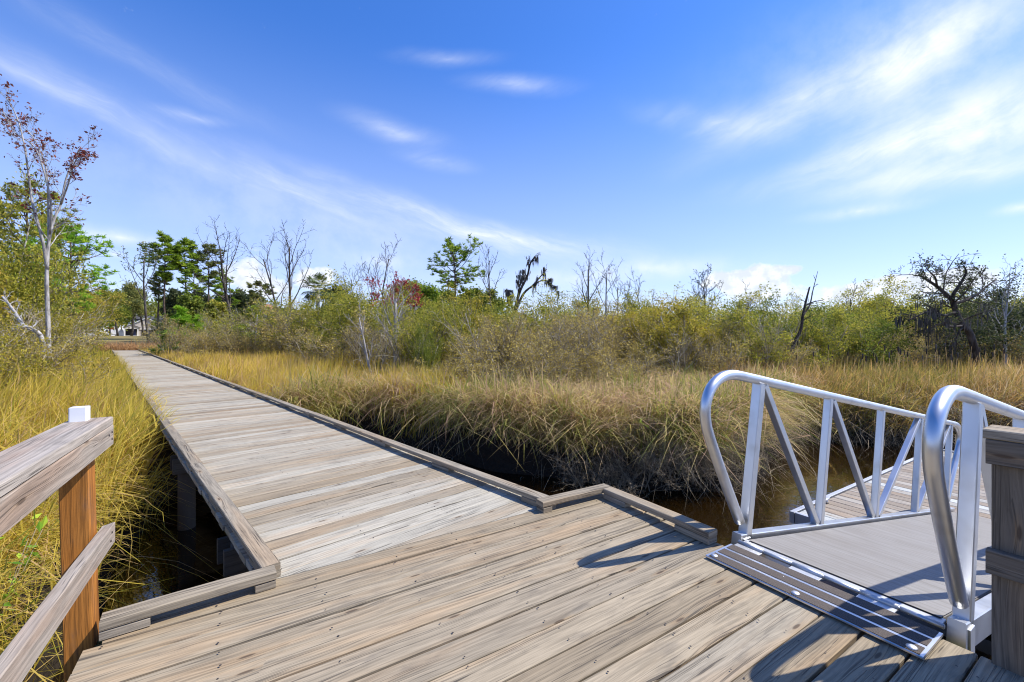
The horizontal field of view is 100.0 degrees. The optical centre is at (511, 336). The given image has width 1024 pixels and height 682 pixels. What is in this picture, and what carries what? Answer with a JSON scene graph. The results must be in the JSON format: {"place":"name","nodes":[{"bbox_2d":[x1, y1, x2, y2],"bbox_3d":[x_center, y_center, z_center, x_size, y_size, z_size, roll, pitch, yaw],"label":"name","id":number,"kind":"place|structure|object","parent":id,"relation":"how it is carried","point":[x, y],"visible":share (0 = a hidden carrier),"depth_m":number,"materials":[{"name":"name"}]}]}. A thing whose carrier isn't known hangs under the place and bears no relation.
{"place":"outdoors","nodes":[
{"label":"outdoors","id":0,"kind":"place"},
{"bbox_2d":[0,336,1010,681],"bbox_3d":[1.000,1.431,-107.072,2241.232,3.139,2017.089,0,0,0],"label":"ground","id":1,"kind":"structure","parent":0,"point":[502,460],"depth_m":7.30,"materials":[{"name":"soil"}]},
{"bbox_2d":[0,194,31,360],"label":"shrub","id":2,"kind":"object","parent":1,"relation":"on","point":[4,305],"visible":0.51,"depth_m":14.28,"materials":[{"name":"green plant"}]},
{"bbox_2d":[0,513,47,624],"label":"weed","id":3,"kind":"object","parent":1,"relation":"on","point":[41,524],"visible":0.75,"depth_m":2.70,"materials":[{"name":"green plant"}]},
{"bbox_2d":[0,163,72,341],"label":"shrub","id":4,"kind":"object","parent":1,"relation":"on","point":[31,291],"visible":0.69,"depth_m":15.77,"materials":[{"name":"green plant"}]},
{"bbox_2d":[0,176,86,293],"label":"pine tree","id":5,"kind":"object","parent":1,"relation":"on","point":[21,191],"visible":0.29,"depth_m":36.17,"materials":[{"name":"green plant"}]},
{"bbox_2d":[0,299,96,363],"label":"olive thicket","id":6,"kind":"object","parent":1,"relation":"on","point":[63,330],"visible":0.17,"depth_m":14.58,"materials":[{"name":"green plant"}]},
{"bbox_2d":[0,74,101,359],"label":"red maple","id":7,"kind":"object","parent":1,"relation":"on","point":[79,154],"visible":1,"depth_m":13.39,"materials":[{"name":"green plant"}]},
{"bbox_2d":[0,244,108,352],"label":"shrub","id":8,"kind":"object","parent":1,"relation":"on","point":[60,272],"visible":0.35,"depth_m":17.38,"materials":[{"name":"green plant"}]},
{"bbox_2d":[0,290,111,361],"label":"shrub","id":9,"kind":"object","parent":1,"relation":"on","point":[77,328],"visible":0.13,"depth_m":18.66,"materials":[{"name":"green plant"}]},
{"bbox_2d":[17,214,94,279],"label":"pine tree","id":10,"kind":"object","parent":1,"relation":"on","point":[60,239],"visible":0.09,"depth_m":44.07,"materials":[{"name":"green plant"}]},
{"bbox_2d":[0,310,112,394],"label":"shrub","id":11,"kind":"object","parent":1,"relation":"on","point":[12,352],"visible":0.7,"depth_m":8.07,"materials":[{"name":"green plant"}]},
{"bbox_2d":[0,321,120,389],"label":"shrub","id":12,"kind":"object","parent":1,"relation":"on","point":[66,349],"visible":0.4,"depth_m":8.80,"materials":[{"name":"green plant"}]},
{"bbox_2d":[0,291,46,366],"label":"dead branch","id":13,"kind":"object","parent":12,"relation":"on","point":[15,314],"visible":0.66,"depth_m":9.61,"materials":[{"name":"wood"}]},
{"bbox_2d":[14,221,119,352],"bbox_3d":[-30.896,-3.001,29.775,5.270,9.482,5.893,0,0,0],"label":"pine tree","id":14,"kind":"object","parent":1,"relation":"on","point":[75,239],"visible":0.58,"depth_m":29.93,"materials":[{"name":"green plant"}]},
{"bbox_2d":[19,262,128,349],"bbox_3d":[-34.908,-1.895,33.075,7.048,7.626,5.935,0,0,-18],"label":"shrub","id":15,"kind":"object","parent":1,"relation":"on","point":[90,321],"visible":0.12,"depth_m":34.12,"materials":[{"name":"green plant"}]},
{"bbox_2d":[62,278,130,340],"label":"shrub","id":16,"kind":"object","parent":1,"relation":"on","point":[113,306],"visible":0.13,"depth_m":49.69,"materials":[{"name":"green plant"}]},
{"bbox_2d":[0,344,219,681],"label":"marsh grass","id":17,"kind":"structure","parent":1,"relation":"on","point":[29,410],"depth_m":5.28,"materials":[{"name":"plant"}]},
{"bbox_2d":[95,288,133,335],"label":"tree","id":18,"kind":"object","parent":1,"relation":"on","point":[125,312],"visible":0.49,"depth_m":88.97,"materials":[{"name":"green plant"}]},
{"bbox_2d":[83,338,179,354],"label":"rust grass","id":19,"kind":"structure","parent":1,"relation":"on","point":[126,346],"depth_m":39.05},
{"bbox_2d":[111,297,151,335],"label":"tree","id":20,"kind":"object","parent":1,"relation":"on","point":[135,319],"visible":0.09,"depth_m":98.31,"materials":[{"name":"green plant"}]},
{"bbox_2d":[111,241,161,342],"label":"bare tree","id":21,"kind":"object","parent":1,"relation":"on","point":[144,285],"visible":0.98,"depth_m":54.54,"materials":[{"name":"grey plant"}]},
{"bbox_2d":[120,281,156,335],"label":"tree","id":22,"kind":"object","parent":1,"relation":"on","point":[135,303],"visible":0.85,"depth_m":94.75,"materials":[{"name":"green plant"}]},
{"bbox_2d":[124,313,163,335],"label":"house","id":23,"kind":"structure","parent":1,"relation":"on","point":[137,329],"depth_m":131.16,"materials":[{"name":"grey"}]},
{"bbox_2d":[147,272,170,322],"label":"pine tree","id":24,"kind":"object","parent":1,"relation":"on","point":[155,289],"visible":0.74,"depth_m":71.90,"materials":[{"name":"green plant"}]},
{"bbox_2d":[137,229,186,326],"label":"pine tree","id":25,"kind":"object","parent":1,"relation":"on","point":[171,261],"visible":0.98,"depth_m":69.37,"materials":[{"name":"green plant"}]},
{"bbox_2d":[133,314,200,355],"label":"shrub","id":26,"kind":"object","parent":1,"relation":"on","point":[177,334],"visible":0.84,"depth_m":27.76,"materials":[{"name":"green plant"}]},
{"bbox_2d":[159,287,183,317],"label":"tree","id":27,"kind":"object","parent":1,"relation":"on","point":[170,301],"visible":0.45,"depth_m":83.00,"materials":[{"name":"green plant"}]},
{"bbox_2d":[148,304,197,354],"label":"pine tree","id":28,"kind":"object","parent":1,"relation":"on","point":[182,312],"visible":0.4,"depth_m":29.78,"materials":[{"name":"green plant"}]},
{"bbox_2d":[163,236,202,324],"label":"pine tree","id":29,"kind":"object","parent":1,"relation":"on","point":[187,250],"visible":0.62,"depth_m":71.75,"materials":[{"name":"green plant"}]},
{"bbox_2d":[163,293,206,327],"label":"tree","id":30,"kind":"object","parent":1,"relation":"on","point":[196,304],"visible":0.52,"depth_m":56.99,"materials":[{"name":"green plant"}]},
{"bbox_2d":[175,263,208,299],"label":"pine tree","id":31,"kind":"object","parent":1,"relation":"on","point":[187,273],"visible":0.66,"depth_m":65.64,"materials":[{"name":"green plant"}]},
{"bbox_2d":[188,314,210,349],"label":"pine tree","id":32,"kind":"object","parent":1,"relation":"on","point":[196,317],"visible":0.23,"depth_m":30.14,"materials":[{"name":"green plant"}]},
{"bbox_2d":[190,289,212,312],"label":"tree","id":33,"kind":"object","parent":1,"relation":"on","point":[204,297],"visible":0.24,"depth_m":85.03,"materials":[{"name":"green plant"}]},
{"bbox_2d":[191,242,227,310],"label":"pine tree","id":34,"kind":"object","parent":1,"relation":"on","point":[213,273],"visible":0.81,"depth_m":73.78,"materials":[{"name":"green plant"}]},
{"bbox_2d":[180,303,247,349],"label":"shrub","id":35,"kind":"object","parent":1,"relation":"on","point":[211,323],"visible":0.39,"depth_m":29.31,"materials":[{"name":"green plant"}]},
{"bbox_2d":[191,215,244,324],"bbox_3d":[-26.556,-4.451,38.890,4.106,12.445,4.459,0,0,-34],"label":"bare tree","id":36,"kind":"object","parent":1,"relation":"on","point":[225,287],"visible":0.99,"depth_m":38.92,"materials":[{"name":"grey plant"}]},
{"bbox_2d":[204,298,232,332],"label":"tree","id":37,"kind":"object","parent":1,"relation":"on","point":[211,308],"visible":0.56,"depth_m":55.03,"materials":[{"name":"green plant"}]},
{"bbox_2d":[180,323,264,354],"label":"shrub","id":38,"kind":"object","parent":1,"relation":"on","point":[224,345],"visible":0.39,"depth_m":24.26,"materials":[{"name":"green plant"}]},
{"bbox_2d":[211,268,240,304],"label":"pine tree","id":39,"kind":"object","parent":1,"relation":"on","point":[218,286],"visible":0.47,"depth_m":64.05,"materials":[{"name":"green plant"}]},
{"bbox_2d":[230,287,264,324],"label":"tree","id":40,"kind":"object","parent":1,"relation":"on","point":[242,297],"visible":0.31,"depth_m":72.68,"materials":[{"name":"green plant"}]},
{"bbox_2d":[229,305,267,348],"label":"pine tree","id":41,"kind":"object","parent":1,"relation":"on","point":[252,309],"visible":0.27,"depth_m":28.73,"materials":[{"name":"green plant"}]},
{"bbox_2d":[246,280,276,318],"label":"pine tree","id":42,"kind":"object","parent":1,"relation":"on","point":[253,294],"visible":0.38,"depth_m":43.75,"materials":[{"name":"green plant"}]},
{"bbox_2d":[214,292,310,356],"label":"shrub","id":43,"kind":"object","parent":1,"relation":"on","point":[246,322],"visible":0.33,"depth_m":25.69,"materials":[{"name":"green plant"}]},
{"bbox_2d":[238,229,302,309],"bbox_3d":[-21.679,-4.039,38.680,5.473,11.826,3.840,0,0,-37],"label":"bare tree","id":44,"kind":"object","parent":1,"relation":"on","point":[269,278],"visible":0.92,"depth_m":38.54,"materials":[{"name":"grey plant"}]},
{"bbox_2d":[274,219,316,318],"bbox_3d":[-18.986,-4.086,38.017,4.310,11.879,3.818,0,0,0],"label":"bare tree","id":45,"kind":"object","parent":1,"relation":"on","point":[288,262],"visible":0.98,"depth_m":37.65,"materials":[{"name":"grey plant"}]},
{"bbox_2d":[140,343,476,439],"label":"marsh grass","id":46,"kind":"structure","parent":1,"relation":"on","point":[251,371],"depth_m":13.45,"materials":[{"name":"plant"}]},
{"bbox_2d":[242,293,375,355],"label":"shrub","id":47,"kind":"object","parent":1,"relation":"on","point":[285,338],"visible":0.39,"depth_m":22.77,"materials":[{"name":"green plant"}]},
{"bbox_2d":[299,272,335,310],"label":"palm tree","id":48,"kind":"object","parent":1,"relation":"on","point":[318,276],"visible":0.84,"depth_m":43.60,"materials":[{"name":"green plant"}]},
{"bbox_2d":[112,349,555,578],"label":"boardwalk","id":49,"kind":"structure","parent":1,"relation":"on","point":[286,489],"depth_m":3.72,"materials":[{"name":"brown wood"}]},
{"bbox_2d":[301,279,376,350],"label":"shrub","id":50,"kind":"object","parent":1,"relation":"on","point":[331,300],"visible":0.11,"depth_m":24.24,"materials":[{"name":"green plant"}]},
{"bbox_2d":[344,296,380,373],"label":"bare tree","id":51,"kind":"object","parent":1,"relation":"on","point":[365,345],"visible":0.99,"depth_m":13.93,"materials":[{"name":"grey plant"}]},
{"bbox_2d":[305,265,420,361],"bbox_3d":[-6.215,-0.521,18.010,4.813,4.734,4.053,0,0,16],"label":"shrub","id":52,"kind":"object","parent":1,"relation":"on","point":[347,303],"visible":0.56,"depth_m":17.43,"materials":[{"name":"green plant"}]},
{"bbox_2d":[359,232,401,302],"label":"bare tree","id":53,"kind":"object","parent":1,"relation":"on","point":[387,263],"visible":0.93,"depth_m":35.12,"materials":[{"name":"grey plant"}]},
{"bbox_2d":[363,271,404,326],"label":"red tree","id":54,"kind":"object","parent":1,"relation":"on","point":[394,285],"visible":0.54,"depth_m":24.30,"materials":[{"name":"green plant"}]},
{"bbox_2d":[371,275,416,364],"bbox_3d":[-4.168,-0.160,14.834,1.777,3.889,1.452,0,0,-39],"label":"bare tree","id":55,"kind":"object","parent":1,"relation":"on","point":[395,311],"visible":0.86,"depth_m":14.85,"materials":[{"name":"grey plant"}]},
{"bbox_2d":[389,276,424,324],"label":"red tree","id":56,"kind":"object","parent":1,"relation":"on","point":[415,295],"visible":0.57,"depth_m":24.48,"materials":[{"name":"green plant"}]},
{"bbox_2d":[367,293,465,368],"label":"shrub","id":57,"kind":"object","parent":1,"relation":"on","point":[410,332],"visible":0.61,"depth_m":14.44,"materials":[{"name":"green plant"}]},
{"bbox_2d":[406,320,442,371],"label":"shrub","id":58,"kind":"object","parent":1,"relation":"on","point":[424,354],"visible":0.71,"depth_m":12.89,"materials":[{"name":"green plant"}]},
{"bbox_2d":[406,279,442,317],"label":"tree","id":59,"kind":"object","parent":1,"relation":"on","point":[433,293],"visible":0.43,"depth_m":74.98,"materials":[{"name":"green plant"}]},
{"bbox_2d":[426,288,457,311],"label":"tree","id":60,"kind":"object","parent":1,"relation":"on","point":[445,291],"visible":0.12,"depth_m":78.94,"materials":[{"name":"green plant"}]},
{"bbox_2d":[406,348,494,389],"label":"shrub","id":61,"kind":"object","parent":1,"relation":"on","point":[460,370],"visible":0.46,"depth_m":10.76,"materials":[{"name":"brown plant"}]},
{"bbox_2d":[426,233,486,298],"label":"pine tree","id":62,"kind":"object","parent":1,"relation":"on","point":[453,248],"visible":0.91,"depth_m":58.13,"materials":[{"name":"green plant"}]},
{"bbox_2d":[410,291,524,369],"bbox_3d":[-1.859,0.043,15.796,4.123,3.613,4.637,0,0,32],"label":"shrub","id":63,"kind":"object","parent":1,"relation":"on","point":[449,314],"visible":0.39,"depth_m":15.20,"materials":[{"name":"green plant"}]},
{"bbox_2d":[453,284,484,315],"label":"tree","id":64,"kind":"object","parent":1,"relation":"on","point":[473,291],"visible":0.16,"depth_m":69.24,"materials":[{"name":"green plant"}]},
{"bbox_2d":[444,280,505,351],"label":"shrub","id":65,"kind":"object","parent":1,"relation":"on","point":[476,301],"visible":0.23,"depth_m":16.53,"materials":[{"name":"green plant"}]},
{"bbox_2d":[475,286,504,318],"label":"tree","id":66,"kind":"object","parent":1,"relation":"on","point":[494,300],"visible":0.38,"depth_m":70.70,"materials":[{"name":"green plant"}]},
{"bbox_2d":[476,243,504,342],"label":"bare tree","id":67,"kind":"object","parent":1,"relation":"on","point":[488,280],"visible":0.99,"depth_m":33.47,"materials":[{"name":"grey plant"}]},
{"bbox_2d":[436,307,568,382],"bbox_3d":[0.201,0.474,12.044,4.751,2.678,3.614,0,0,-37],"label":"shrub","id":68,"kind":"object","parent":1,"relation":"on","point":[499,334],"visible":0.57,"depth_m":11.37,"materials":[{"name":"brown plant"}]},
{"bbox_2d":[0,287,1023,379],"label":"brown thicket","id":69,"kind":"object","parent":1,"relation":"on","point":[705,361],"visible":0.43,"depth_m":14.26,"materials":[{"name":"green plant"}]},
{"bbox_2d":[449,337,595,389],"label":"shrub","id":70,"kind":"object","parent":1,"relation":"on","point":[537,368],"visible":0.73,"depth_m":10.01,"materials":[{"name":"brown plant"}]},
{"bbox_2d":[503,253,561,327],"bbox_3d":[0.967,-2.066,21.060,2.874,4.108,1.108,0,0,-24],"label":"mossy dead tree","id":71,"kind":"object","parent":1,"relation":"on","point":[522,280],"visible":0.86,"depth_m":21.04,"materials":[{"name":"black plant"}]},
{"bbox_2d":[67,483,1023,681],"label":"platform","id":72,"kind":"structure","parent":1,"relation":"on","point":[603,582],"depth_m":1.88,"materials":[{"name":"brown wood"}]},
{"bbox_2d":[0,406,114,681],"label":"handrail","id":73,"kind":"object","parent":72,"relation":"attached to","point":[37,470],"visible":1,"depth_m":1.51,"materials":[{"name":"brown wood"}]},
{"bbox_2d":[983,425,1023,676],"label":"post","id":74,"kind":"object","parent":72,"relation":"attached to","point":[1004,552],"visible":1,"depth_m":1.60,"materials":[{"name":"grey wood"}]},
{"bbox_2d":[497,273,604,342],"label":"shrub","id":75,"kind":"object","parent":1,"relation":"on","point":[532,314],"visible":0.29,"depth_m":18.62,"materials":[{"name":"green plant"}]},
{"bbox_2d":[255,354,849,507],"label":"bank grass","id":76,"kind":"structure","parent":1,"relation":"on","point":[506,405],"depth_m":7.83,"materials":[{"name":"plant"}]},
{"bbox_2d":[85,289,1023,335],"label":"woods","id":77,"kind":"object","parent":1,"relation":"on","point":[125,323],"visible":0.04,"depth_m":111.60,"materials":[{"name":"green plant"}]},
{"bbox_2d":[500,326,622,386],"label":"shrub","id":78,"kind":"object","parent":1,"relation":"on","point":[573,370],"visible":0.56,"depth_m":11.08,"materials":[{"name":"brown plant"}]},
{"bbox_2d":[571,244,611,319],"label":"bare tree","id":79,"kind":"object","parent":1,"relation":"on","point":[587,288],"visible":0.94,"depth_m":20.29,"materials":[{"name":"grey plant"}]},
{"bbox_2d":[546,297,640,374],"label":"shrub","id":80,"kind":"object","parent":1,"relation":"on","point":[609,336],"visible":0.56,"depth_m":12.43,"materials":[{"name":"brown plant"}]},
{"bbox_2d":[587,253,622,319],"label":"bare tree","id":81,"kind":"object","parent":1,"relation":"on","point":[606,297],"visible":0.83,"depth_m":21.09,"materials":[{"name":"grey plant"}]},
{"bbox_2d":[556,334,685,386],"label":"shrub","id":82,"kind":"object","parent":1,"relation":"on","point":[624,367],"visible":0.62,"depth_m":10.45,"materials":[{"name":"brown plant"}]},
{"bbox_2d":[301,389,954,509],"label":"dead stems","id":83,"kind":"object","parent":1,"relation":"on","point":[766,449],"visible":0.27,"depth_m":7.40,"materials":[{"name":"plant"}]},
{"bbox_2d":[248,274,1023,354],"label":"olive thicket","id":84,"kind":"object","parent":1,"relation":"on","point":[870,308],"visible":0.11,"depth_m":24.02,"materials":[{"name":"green plant"}]},
{"bbox_2d":[586,305,695,366],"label":"shrub","id":85,"kind":"object","parent":1,"relation":"on","point":[627,338],"visible":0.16,"depth_m":15.48,"materials":[{"name":"green plant"}]},
{"bbox_2d":[605,290,712,369],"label":"shrub","id":86,"kind":"object","parent":1,"relation":"on","point":[631,314],"visible":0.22,"depth_m":15.11,"materials":[{"name":"green plant"}]},
{"bbox_2d":[537,397,799,496],"bbox_3d":[3.062,1.859,7.189,5.288,1.661,2.388,0,0,-20],"label":"bank brush","id":87,"kind":"object","parent":1,"relation":"on","point":[703,462],"visible":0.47,"depth_m":6.65,"materials":[{"name":"plant"}]},
{"bbox_2d":[631,291,747,370],"bbox_3d":[5.544,0.119,13.856,3.462,3.396,2.800,0,0,-9],"label":"shrub","id":88,"kind":"object","parent":1,"relation":"on","point":[690,330],"visible":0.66,"depth_m":13.73,"materials":[{"name":"green plant"}]},
{"bbox_2d":[687,264,726,311],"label":"bare tree","id":89,"kind":"object","parent":1,"relation":"on","point":[704,292],"visible":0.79,"depth_m":25.74,"materials":[{"name":"plant"}]},
{"bbox_2d":[673,281,796,370],"bbox_3d":[7.080,0.028,14.051,3.308,3.542,3.928,0,0,-12],"label":"shrub","id":90,"kind":"object","parent":1,"relation":"on","point":[745,324],"visible":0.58,"depth_m":13.39,"materials":[{"name":"green plant"}]},
{"bbox_2d":[714,285,833,364],"bbox_3d":[9.491,-0.051,15.756,3.912,3.863,3.237,0,0,0],"label":"shrub","id":91,"kind":"object","parent":1,"relation":"on","point":[766,302],"visible":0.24,"depth_m":15.05,"materials":[{"name":"green plant"}]},
{"bbox_2d":[789,271,822,364],"bbox_3d":[9.510,-0.328,13.969,1.245,3.655,0.586,0,0,0],"label":"dead tree","id":92,"kind":"object","parent":1,"relation":"on","point":[802,320],"visible":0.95,"depth_m":13.97,"materials":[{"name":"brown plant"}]},
{"bbox_2d":[612,341,1023,437],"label":"reeds","id":93,"kind":"object","parent":1,"relation":"on","point":[917,378],"visible":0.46,"depth_m":10.63,"materials":[{"name":"yellow plant"}]},
{"bbox_2d":[766,304,875,372],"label":"shrub","id":94,"kind":"object","parent":1,"relation":"on","point":[820,343],"visible":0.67,"depth_m":14.78,"materials":[{"name":"green plant"}]},
{"bbox_2d":[791,304,925,371],"bbox_3d":[12.296,0.281,15.933,3.859,3.074,4.341,0,0,-22],"label":"shrub","id":95,"kind":"object","parent":1,"relation":"on","point":[888,326],"visible":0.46,"depth_m":14.95,"materials":[{"name":"green plant"}]},
{"bbox_2d":[830,315,901,368],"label":"shrub","id":96,"kind":"object","parent":1,"relation":"on","point":[855,350],"visible":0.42,"depth_m":15.26,"materials":[{"name":"green plant"}]},
{"bbox_2d":[775,379,1023,450],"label":"dead stems","id":97,"kind":"object","parent":1,"relation":"on","point":[851,414],"visible":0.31,"depth_m":9.56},
{"bbox_2d":[863,315,994,367],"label":"shrub","id":98,"kind":"object","parent":1,"relation":"on","point":[915,341],"visible":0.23,"depth_m":17.66,"materials":[{"name":"green plant"}]},
{"bbox_2d":[897,291,967,354],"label":"shrub","id":99,"kind":"object","parent":1,"relation":"on","point":[931,318],"visible":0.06,"depth_m":21.60,"materials":[{"name":"green plant"}]},
{"bbox_2d":[884,249,1020,368],"bbox_3d":[15.168,-0.806,15.312,5.437,4.617,2.895,0,0,-23],"label":"live oak","id":100,"kind":"object","parent":1,"relation":"on","point":[933,312],"visible":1,"depth_m":14.76,"materials":[{"name":"grey plant"}]},
{"bbox_2d":[924,290,1023,367],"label":"shrub","id":101,"kind":"object","parent":1,"relation":"on","point":[999,338],"visible":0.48,"depth_m":16.57,"materials":[{"name":"green plant"}]},
{"bbox_2d":[952,271,1023,353],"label":"shrub","id":102,"kind":"object","parent":1,"relation":"on","point":[997,307],"visible":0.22,"depth_m":18.18,"materials":[{"name":"green plant"}]},
{"bbox_2d":[980,254,1023,364],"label":"thin tree","id":103,"kind":"object","parent":1,"relation":"on","point":[1006,314],"visible":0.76,"depth_m":16.22,"materials":[{"name":"grey plant"}]},
{"bbox_2d":[0,0,1023,335],"label":"sky","id":104,"kind":"structure","parent":0,"point":[781,143],"materials":[{"name":"blue"}]},
{"bbox_2d":[51,439,990,681],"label":"water","id":105,"kind":"structure","parent":0,"point":[776,508],"depth_m":5.65,"materials":[{"name":"liquid"}]},
{"bbox_2d":[789,449,990,523],"bbox_3d":[6.317,2.228,5.022,5.290,0.505,3.240,0,0,-32],"label":"floating dock","id":106,"kind":"object","parent":105,"relation":"on","point":[845,502],"visible":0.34,"depth_m":5.33,"materials":[{"name":"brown wood"}]},
{"bbox_2d":[699,370,1023,659],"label":"gangway","id":107,"kind":"object","parent":106,"relation":"on","point":[925,565],"visible":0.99,"depth_m":2.38,"materials":[{"name":"metal"}]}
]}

